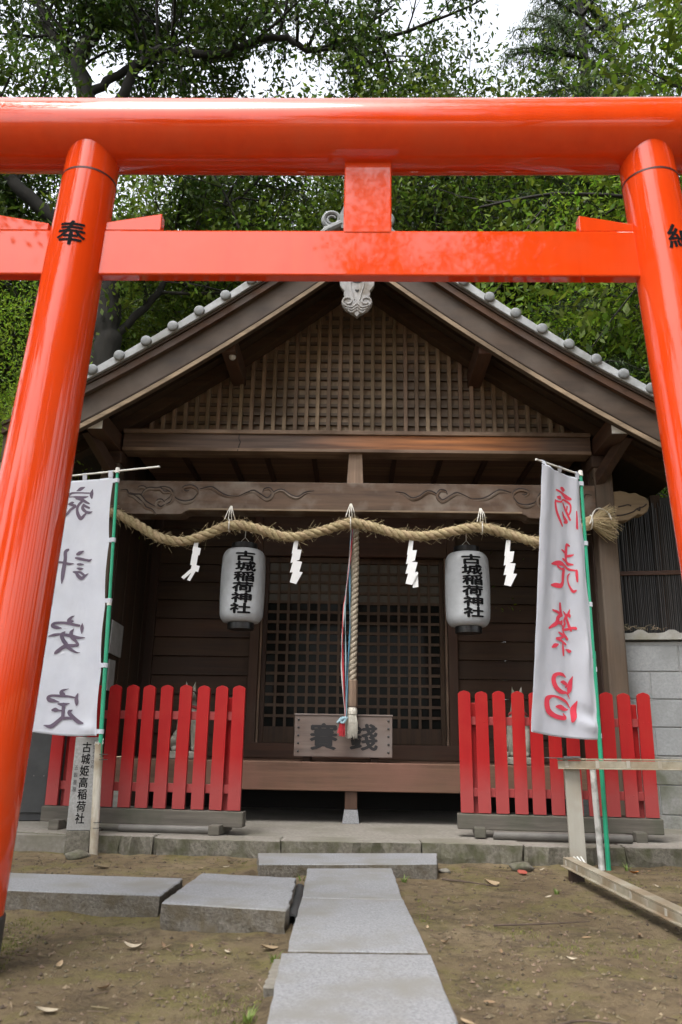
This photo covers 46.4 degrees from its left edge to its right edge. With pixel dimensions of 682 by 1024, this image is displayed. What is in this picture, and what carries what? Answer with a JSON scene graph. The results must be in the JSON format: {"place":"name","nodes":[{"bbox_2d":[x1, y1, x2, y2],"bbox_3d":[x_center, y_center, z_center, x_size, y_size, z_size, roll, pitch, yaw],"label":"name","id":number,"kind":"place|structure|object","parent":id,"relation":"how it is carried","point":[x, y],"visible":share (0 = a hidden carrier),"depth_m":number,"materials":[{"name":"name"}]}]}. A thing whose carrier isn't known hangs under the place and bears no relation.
{"place":"outdoors","nodes":[
{"label":"outdoors","id":0,"kind":"place"},
{"bbox_2d":[0,756,681,1023],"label":"ground","id":1,"kind":"structure","parent":0,"point":[152,932],"depth_m":2.69,"materials":[{"name":"soil"}]},
{"bbox_2d":[36,1006,57,1011],"bbox_3d":[-0.759,1.284,2.053,0.054,0.010,0.024,19,-16,-17],"label":"fallen leaf","id":2,"kind":"object","parent":1,"relation":"on","point":[44,1009],"visible":1,"depth_m":2.06,"materials":[{"name":"beige plant"}]},
{"bbox_2d":[0,183,139,538],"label":"young tree","id":3,"kind":"object","parent":1,"relation":"on","point":[9,390],"visible":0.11,"depth_m":7.47,"materials":[{"name":"green plant"}]},
{"bbox_2d":[64,850,90,859],"bbox_3d":[-1.536,2.004,4.643,0.115,0.062,0.154,-9,-19,31],"label":"stone","id":4,"kind":"object","parent":1,"relation":"on","point":[77,854],"visible":0.85,"depth_m":4.60,"materials":[{"name":"grey stone"}]},
{"bbox_2d":[64,737,98,854],"bbox_3d":[-1.586,1.763,4.887,0.141,0.735,0.121,4,-16,-10],"label":"stone marker","id":5,"kind":"object","parent":1,"relation":"on","point":[77,837],"visible":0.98,"depth_m":4.83,"materials":[{"name":"grey stone"}]},
{"bbox_2d":[0,174,166,446],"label":"evergreen tree","id":6,"kind":"object","parent":1,"relation":"on","point":[21,214],"visible":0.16,"depth_m":12.72,"materials":[{"name":"green plant"}]},
{"bbox_2d":[5,873,182,916],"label":"paving slab","id":7,"kind":"structure","parent":1,"relation":"on","point":[109,896],"depth_m":3.20,"materials":[{"name":"grey stone"}]},
{"bbox_2d":[89,739,107,854],"bbox_3d":[-1.476,1.741,4.808,0.089,0.720,0.062,1,-16,0],"label":"stake","id":8,"kind":"object","parent":1,"relation":"on","point":[95,814],"visible":0.97,"depth_m":4.79,"materials":[{"name":"beige wood"}]},
{"bbox_2d":[33,466,159,756],"bbox_3d":[-1.612,0.608,5.159,0.842,1.865,0.049,-4,-17,17],"label":"nobori banner","id":9,"kind":"object","parent":8,"relation":"on","point":[67,700],"visible":0.85,"depth_m":5.17,"materials":[{"name":"white fabric"}]},
{"bbox_2d":[9,175,233,361],"bbox_3d":[-5.825,-1.565,19.237,10.643,15.201,11.217,-10,-19,34],"label":"evergreen tree","id":10,"kind":"object","parent":1,"relation":"on","point":[122,199],"depth_m":17.57,"materials":[{"name":"green plant"}]},
{"bbox_2d":[124,939,146,947],"bbox_3d":[-0.689,1.454,2.682,0.085,0.028,0.032,-14,-14,8],"label":"fallen leaf","id":11,"kind":"object","parent":1,"relation":"on","point":[134,945],"visible":1,"depth_m":2.69,"materials":[{"name":"beige plant"}]},
{"bbox_2d":[21,72,275,351],"bbox_3d":[-4.224,-2.165,21.241,12.660,17.466,11.388,9,-18,-27],"label":"evergreen tree","id":12,"kind":"object","parent":1,"relation":"on","point":[142,194],"depth_m":20.05,"materials":[{"name":"green plant"}]},
{"bbox_2d":[15,180,343,373],"bbox_3d":[-2.983,-1.628,19.536,11.228,15.492,10.101,11,-18,-30],"label":"evergreen tree","id":13,"kind":"object","parent":1,"relation":"on","point":[184,284],"depth_m":16.75,"materials":[{"name":"green plant"}]},
{"bbox_2d":[160,873,295,933],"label":"paving slab","id":14,"kind":"structure","parent":1,"relation":"on","point":[213,903],"depth_m":3.00,"materials":[{"name":"grey stone"}]},
{"bbox_2d":[241,1003,258,1023],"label":"weed","id":15,"kind":"object","parent":1,"relation":"on","point":[249,1017],"visible":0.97,"depth_m":2.03,"materials":[{"name":"green plant"}]},
{"bbox_2d":[93,97,412,339],"bbox_3d":[2.160,-1.272,19.567,15.711,15.111,12.121,-5,-17,20],"label":"broadleaf tree","id":16,"kind":"object","parent":1,"relation":"on","point":[301,198],"depth_m":17.60,"materials":[{"name":"green plant"}]},
{"bbox_2d":[0,0,509,365],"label":"evergreen tree","id":17,"kind":"object","parent":1,"relation":"on","point":[131,21],"visible":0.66,"depth_m":11.86,"materials":[{"name":"green plant"}]},
{"bbox_2d":[261,944,277,948],"bbox_3d":[-0.243,1.475,2.700,0.075,0.012,0.028,29,-19,-33],"label":"fallen leaf","id":18,"kind":"object","parent":1,"relation":"on","point":[268,946],"visible":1,"depth_m":2.71,"materials":[{"name":"beige plant"}]},
{"bbox_2d":[263,959,280,997],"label":"paving slab","id":19,"kind":"structure","parent":1,"relation":"on","point":[268,987],"depth_m":2.28,"materials":[{"name":"stone"}]},
{"bbox_2d":[267,951,282,962],"bbox_3d":[-0.212,1.432,2.562,0.064,0.035,0.058,1,-16,0],"label":"weed","id":20,"kind":"object","parent":1,"relation":"on","point":[273,958],"visible":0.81,"depth_m":2.55,"materials":[{"name":"green plant"}]},
{"bbox_2d":[289,884,303,925],"bbox_3d":[-0.186,1.625,3.307,0.046,0.046,0.650,1,-16,0],"label":"pipe","id":21,"kind":"object","parent":1,"relation":"on","point":[297,899],"visible":0.62,"depth_m":3.21,"materials":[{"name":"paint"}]},
{"bbox_2d":[0,20,606,442],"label":"broadleaf tree","id":22,"kind":"object","parent":1,"relation":"on","point":[180,302],"visible":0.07,"depth_m":11.32,"materials":[{"name":"green plant"}]},
{"bbox_2d":[0,97,681,951],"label":"torii","id":23,"kind":"object","parent":1,"relation":"on","point":[84,245],"visible":1,"depth_m":2.96,"materials":[{"name":"paint"}]},
{"bbox_2d":[0,855,681,1023],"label":"soil crumbs","id":24,"kind":"object","parent":1,"relation":"on","point":[224,1009],"visible":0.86,"depth_m":2.59,"materials":[{"name":"brown soil"}]},
{"bbox_2d":[0,858,681,1023],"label":"moss","id":25,"kind":"object","parent":1,"relation":"on","point":[260,1001],"visible":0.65,"depth_m":2.75,"materials":[{"name":"green plant"}]},
{"bbox_2d":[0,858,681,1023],"bbox_3d":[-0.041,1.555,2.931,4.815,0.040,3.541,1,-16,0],"label":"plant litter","id":26,"kind":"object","parent":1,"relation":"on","point":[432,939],"visible":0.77,"depth_m":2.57,"materials":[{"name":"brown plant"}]},
{"bbox_2d":[121,0,561,336],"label":"evergreen tree","id":27,"kind":"object","parent":1,"relation":"on","point":[391,75],"visible":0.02,"depth_m":12.26,"materials":[{"name":"green plant"}]},
{"bbox_2d":[257,853,437,879],"bbox_3d":[0.065,1.936,4.301,1.037,0.120,0.412,3,-16,-7],"label":"stone step","id":28,"kind":"object","parent":1,"relation":"on","point":[402,865],"visible":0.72,"depth_m":4.17,"materials":[{"name":"grey stone"}]},
{"bbox_2d":[14,791,681,852],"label":"concrete platform","id":29,"kind":"structure","parent":1,"relation":"on","point":[283,822],"depth_m":5.58,"materials":[{"name":"grey concrete"}]},
{"bbox_2d":[19,732,66,819],"bbox_3d":[-2.704,1.571,5.992,1.200,1.350,0.503,2,-16,-4],"label":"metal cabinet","id":30,"kind":"object","parent":29,"relation":"on","point":[34,794],"visible":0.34,"depth_m":5.69,"materials":[{"name":"metal"}]},
{"bbox_2d":[17,826,102,834],"bbox_3d":[-1.922,2.114,5.024,0.774,0.203,0.398,1,-16,0],"label":"kerb stone","id":31,"kind":"object","parent":29,"relation":"on","point":[33,829],"visible":0.13,"depth_m":5.02,"materials":[{"name":"stone"}]},
{"bbox_2d":[98,832,158,854],"bbox_3d":[-1.352,2.076,4.860,0.452,0.206,0.200,1,-16,0],"label":"kerb stone","id":32,"kind":"object","parent":29,"relation":"on","point":[127,843],"visible":0.44,"depth_m":4.82,"materials":[{"name":"stone"}]},
{"bbox_2d":[40,685,245,835],"bbox_3d":[-1.274,1.615,5.273,1.352,0.918,0.320,-1,-16,8],"label":"picket fence","id":33,"kind":"object","parent":29,"relation":"on","point":[224,813],"visible":0.83,"depth_m":5.20,"materials":[{"name":"red paint"}]},
{"bbox_2d":[118,824,207,833],"bbox_3d":[-1.075,1.984,4.983,0.641,0.048,0.048,0,-16,3],"label":"pipe","id":34,"kind":"object","parent":29,"relation":"on","point":[180,829],"visible":1,"depth_m":4.97,"materials":[{"name":"grey plastic"}]},
{"bbox_2d":[153,834,282,858],"bbox_3d":[-0.748,2.080,4.825,0.792,0.200,0.257,1,-16,0],"label":"kerb stone","id":35,"kind":"object","parent":29,"relation":"on","point":[223,845],"visible":0.61,"depth_m":4.76,"materials":[{"name":"stone"}]},
{"bbox_2d":[0,207,666,823],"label":"shrine hall","id":36,"kind":"structure","parent":29,"relation":"on","point":[418,405],"depth_m":6.81,"materials":[{"name":"brown wood"}]},
{"bbox_2d":[106,659,115,690],"bbox_3d":[-1.815,1.288,6.278,0.012,0.243,0.164,1,-16,1],"label":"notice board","id":37,"kind":"object","parent":36,"relation":"attached to","point":[110,673],"visible":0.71,"depth_m":6.25,"materials":[{"name":"grey wood"}]},
{"bbox_2d":[108,620,123,657],"bbox_3d":[-1.809,1.024,6.410,0.013,0.270,0.319,1,-16,1],"label":"notice board","id":38,"kind":"object","parent":36,"relation":"attached to","point":[116,637],"visible":1,"depth_m":6.38,"materials":[{"name":"grey wood"}]},
{"bbox_2d":[169,681,196,758],"bbox_3d":[-1.224,1.671,6.410,0.320,0.595,0.368,3,-16,-8],"label":"fox statue","id":39,"kind":"object","parent":36,"relation":"on","point":[192,737],"visible":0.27,"depth_m":6.30,"materials":[{"name":"stone"}]},
{"bbox_2d":[229,350,236,360],"bbox_3d":[-0.862,-1.269,6.342,0.072,0.134,0.072,1,-16,1],"label":"porch lamp","id":40,"kind":"object","parent":36,"relation":"attached to","point":[232,357],"visible":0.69,"depth_m":6.31,"materials":[{"name":"white glass"}]},
{"bbox_2d":[219,519,265,630],"bbox_3d":[-0.799,0.502,6.524,0.363,0.920,0.366,3,-16,-7],"label":"paper lantern","id":41,"kind":"object","parent":36,"relation":"hanging from","point":[242,589],"visible":1,"depth_m":6.36,"materials":[{"name":"white paper"}]},
{"bbox_2d":[258,557,350,742],"bbox_3d":[-0.305,1.246,7.330,0.836,1.687,0.034,1,-16,1],"label":"door leaf","id":42,"kind":"structure","parent":36,"relation":"in","point":[301,667],"depth_m":7.34,"materials":[{"name":"brown wood"}]},
{"bbox_2d":[294,713,392,762],"bbox_3d":[0.021,1.778,6.265,0.756,0.352,0.408,1,-16,1],"label":"offering box","id":43,"kind":"object","parent":36,"relation":"on","point":[317,735],"visible":0.97,"depth_m":6.08,"materials":[{"name":"brown wood"}]},
{"bbox_2d":[337,516,358,738],"bbox_3d":[0.056,0.868,6.226,0.174,1.742,0.095,7,-17,-20],"label":"bell rope","id":44,"kind":"object","parent":36,"relation":"hanging from","point":[349,719],"visible":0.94,"depth_m":6.15,"materials":[{"name":"beige fabric"}]},
{"bbox_2d":[109,504,621,552],"bbox_3d":[0.125,0.124,6.281,4.152,0.429,0.229,0,-16,2],"label":"straw rope","id":45,"kind":"object","parent":36,"relation":"hanging from","point":[602,522],"visible":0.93,"depth_m":6.24,"materials":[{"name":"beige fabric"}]},
{"bbox_2d":[181,542,200,580],"bbox_3d":[-1.164,0.358,6.198,0.135,0.372,0.042,3,-16,-7],"label":"paper streamer","id":46,"kind":"object","parent":45,"relation":"hanging from","point":[196,550],"visible":1,"depth_m":6.19,"materials":[{"name":"white paper"}]},
{"bbox_2d":[290,540,302,583],"bbox_3d":[-0.346,0.380,6.190,0.101,0.371,0.029,4,-16,-11],"label":"paper streamer","id":47,"kind":"object","parent":45,"relation":"hanging from","point":[295,568],"visible":1,"depth_m":6.18,"materials":[{"name":"white paper"}]},
{"bbox_2d":[405,540,417,587],"bbox_3d":[0.549,0.396,6.170,0.101,0.391,0.030,-1,-16,8],"label":"paper streamer","id":48,"kind":"object","parent":45,"relation":"hanging from","point":[412,577],"visible":1,"depth_m":6.16,"materials":[{"name":"white paper"}]},
{"bbox_2d":[504,540,516,585],"bbox_3d":[1.304,0.395,6.158,0.101,0.371,0.029,-1,-16,8],"label":"paper streamer","id":49,"kind":"object","parent":45,"relation":"hanging from","point":[509,569],"visible":1,"depth_m":6.15,"materials":[{"name":"white paper"}]},
{"bbox_2d":[356,559,445,744],"bbox_3d":[0.535,1.266,7.347,0.836,1.687,0.034,1,-16,1],"label":"door leaf","id":50,"kind":"structure","parent":36,"relation":"in","point":[400,671],"depth_m":7.35,"materials":[{"name":"brown wood"}]},
{"bbox_2d":[445,541,489,634],"bbox_3d":[1.027,0.525,6.486,0.363,0.924,0.366,2,-16,-5],"label":"paper lantern","id":51,"kind":"object","parent":36,"relation":"hanging from","point":[467,590],"visible":1,"depth_m":6.32,"materials":[{"name":"white paper"}]},
{"bbox_2d":[506,687,530,764],"bbox_3d":[1.412,1.702,6.357,0.320,0.595,0.368,-2,-16,11],"label":"fox statue","id":52,"kind":"object","parent":36,"relation":"on","point":[510,746],"visible":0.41,"depth_m":6.21,"materials":[{"name":"stone"}]},
{"bbox_2d":[457,690,663,842],"bbox_3d":[1.410,1.657,5.259,1.289,0.918,0.320,-1,-16,7],"label":"picket fence","id":53,"kind":"object","parent":29,"relation":"on","point":[477,792],"visible":0.78,"depth_m":5.19,"materials":[{"name":"red paint"}]},
{"bbox_2d":[493,831,632,843],"bbox_3d":[1.365,2.007,4.916,0.842,0.052,0.052,0,-16,4],"label":"pipe","id":54,"kind":"object","parent":29,"relation":"on","point":[552,837],"visible":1,"depth_m":4.90,"materials":[{"name":"grey plastic"}]},
{"bbox_2d":[281,836,421,852],"bbox_3d":[0.061,2.093,4.826,0.860,0.203,0.256,1,-16,0],"label":"kerb stone","id":55,"kind":"object","parent":1,"relation":"on","point":[301,844],"visible":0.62,"depth_m":4.74,"materials":[{"name":"stone"}]},
{"bbox_2d":[302,868,401,899],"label":"paving slab","id":56,"kind":"structure","parent":1,"relation":"on","point":[355,883],"depth_m":3.67,"materials":[{"name":"grey stone"}]},
{"bbox_2d":[288,898,427,954],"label":"paving slab","id":57,"kind":"structure","parent":1,"relation":"on","point":[348,926],"depth_m":2.81,"materials":[{"name":"grey stone"}]},
{"bbox_2d":[267,953,457,1023],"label":"paving slab","id":58,"kind":"structure","parent":1,"relation":"on","point":[309,988],"depth_m":2.11,"materials":[{"name":"grey stone"}]},
{"bbox_2d":[438,868,450,872],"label":"stone","id":59,"kind":"object","parent":1,"relation":"on","point":[444,870],"visible":0.84,"depth_m":4.33,"materials":[{"name":"stone"}]},
{"bbox_2d":[247,25,661,302],"bbox_3d":[0.837,-1.682,20.529,13.175,16.425,17.077,-3,-16,13],"label":"broadleaf tree","id":60,"kind":"object","parent":1,"relation":"on","point":[320,92],"depth_m":16.10,"materials":[{"name":"green plant"}]},
{"bbox_2d":[460,1017,474,1023],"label":"fallen leaf","id":61,"kind":"object","parent":1,"relation":"on","point":[466,1021],"visible":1,"depth_m":2.02,"materials":[{"name":"beige plant"}]},
{"bbox_2d":[442,878,497,886],"bbox_3d":[0.633,1.846,3.967,0.310,0.018,0.041,-10,-19,35],"label":"twig","id":62,"kind":"object","parent":1,"relation":"on","point":[445,879],"visible":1,"depth_m":3.96,"materials":[{"name":"brown wood"}]},
{"bbox_2d":[419,838,523,864],"bbox_3d":[0.782,2.099,4.809,0.629,0.206,0.289,1,-16,0],"label":"kerb stone","id":63,"kind":"object","parent":1,"relation":"on","point":[459,851],"visible":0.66,"depth_m":4.72,"materials":[{"name":"stone"}]},
{"bbox_2d":[279,0,680,348],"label":"evergreen tree","id":64,"kind":"object","parent":1,"relation":"on","point":[551,70],"visible":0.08,"depth_m":11.07,"materials":[{"name":"green plant"}]},
{"bbox_2d":[484,878,498,884],"bbox_3d":[0.752,1.850,3.978,0.085,0.022,0.053,19,-4,-12],"label":"fallen leaf","id":65,"kind":"object","parent":1,"relation":"on","point":[490,882],"visible":1,"depth_m":3.99,"materials":[{"name":"beige plant"}]},
{"bbox_2d":[509,862,533,871],"bbox_3d":[1.022,2.010,4.507,0.141,0.056,0.104,-1,-16,8],"label":"stone","id":66,"kind":"object","parent":1,"relation":"on","point":[525,866],"visible":0.89,"depth_m":4.48,"materials":[{"name":"grey stone"}]},
{"bbox_2d":[517,870,526,873],"bbox_3d":[0.994,1.979,4.369,0.045,0.012,0.075,-6,-4,-25],"label":"fallen leaf","id":67,"kind":"object","parent":1,"relation":"on","point":[522,871],"visible":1,"depth_m":4.38,"materials":[{"name":"red plant"}]},
{"bbox_2d":[364,0,681,377],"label":"broadleaf tree","id":68,"kind":"object","parent":1,"relation":"on","point":[673,35],"visible":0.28,"depth_m":8.67,"materials":[{"name":"green plant"}]},
{"bbox_2d":[494,921,589,926],"bbox_3d":[0.795,1.612,3.118,0.414,0.012,0.036,5,-16,-13],"label":"twig","id":69,"kind":"object","parent":1,"relation":"on","point":[523,924],"visible":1,"depth_m":3.09,"materials":[{"name":"brown wood"}]},
{"bbox_2d":[438,185,668,699],"bbox_3d":[3.217,0.253,10.165,9.364,6.907,6.836,-9,-19,31],"label":"young tree","id":70,"kind":"object","parent":1,"relation":"on","point":[609,345],"visible":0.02,"depth_m":8.81,"materials":[{"name":"green plant"}]},
{"bbox_2d":[516,841,625,867],"bbox_3d":[1.383,2.111,4.802,0.625,0.200,0.298,1,-16,0],"label":"kerb stone","id":71,"kind":"object","parent":1,"relation":"on","point":[542,853],"visible":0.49,"depth_m":4.70,"materials":[{"name":"stone"}]},
{"bbox_2d":[531,458,610,870],"bbox_3d":[1.357,0.879,4.786,0.488,2.460,0.148,10,-18,-28],"label":"nobori banner","id":72,"kind":"object","parent":1,"relation":"on","point":[565,702],"visible":1,"depth_m":4.85,"materials":[{"name":"white fabric"}]},
{"bbox_2d":[461,0,681,497],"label":"needle tree","id":73,"kind":"object","parent":1,"relation":"on","point":[555,19],"visible":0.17,"depth_m":12.43,"materials":[{"name":"green plant"}]},
{"bbox_2d":[481,38,681,290],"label":"broadleaf tree","id":74,"kind":"object","parent":1,"relation":"on","point":[484,71],"depth_m":16.35,"materials":[{"name":"green plant"}]},
{"bbox_2d":[483,2,681,497],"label":"broadleaf tree","id":75,"kind":"object","parent":1,"relation":"on","point":[609,205],"visible":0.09,"depth_m":9.21,"materials":[{"name":"green plant"}]},
{"bbox_2d":[558,1019,614,1023],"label":"twig","id":76,"kind":"object","parent":1,"relation":"on","point":[583,1020],"visible":1,"depth_m":2.04,"materials":[{"name":"brown wood"}]},
{"bbox_2d":[590,769,604,869],"bbox_3d":[1.506,1.802,4.678,0.054,0.631,0.038,1,-16,0],"label":"stake","id":77,"kind":"object","parent":1,"relation":"on","point":[598,829],"visible":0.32,"depth_m":4.66,"materials":[{"name":"white paint"}]},
{"bbox_2d":[544,756,681,927],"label":"wooden frame","id":78,"kind":"object","parent":1,"relation":"on","point":[577,866],"visible":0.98,"depth_m":4.51,"materials":[{"name":"brown wood"}]},
{"bbox_2d":[613,842,681,867],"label":"kerb stone","id":79,"kind":"object","parent":1,"relation":"on","point":[648,855],"visible":0.48,"depth_m":4.70,"materials":[{"name":"stone"}]},
{"bbox_2d":[625,630,681,828],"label":"block wall","id":80,"kind":"structure","parent":1,"relation":"on","point":[654,664],"depth_m":6.12,"materials":[{"name":"concrete"}]},
{"bbox_2d":[616,495,681,632],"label":"reed screen","id":81,"kind":"object","parent":80,"relation":"on","point":[650,580],"visible":0.44,"depth_m":6.52,"materials":[{"name":"brown wood"}]},
{"bbox_2d":[0,0,681,699],"label":"sky","id":82,"kind":"structure","parent":0,"point":[510,11],"materials":[{"name":"white"}]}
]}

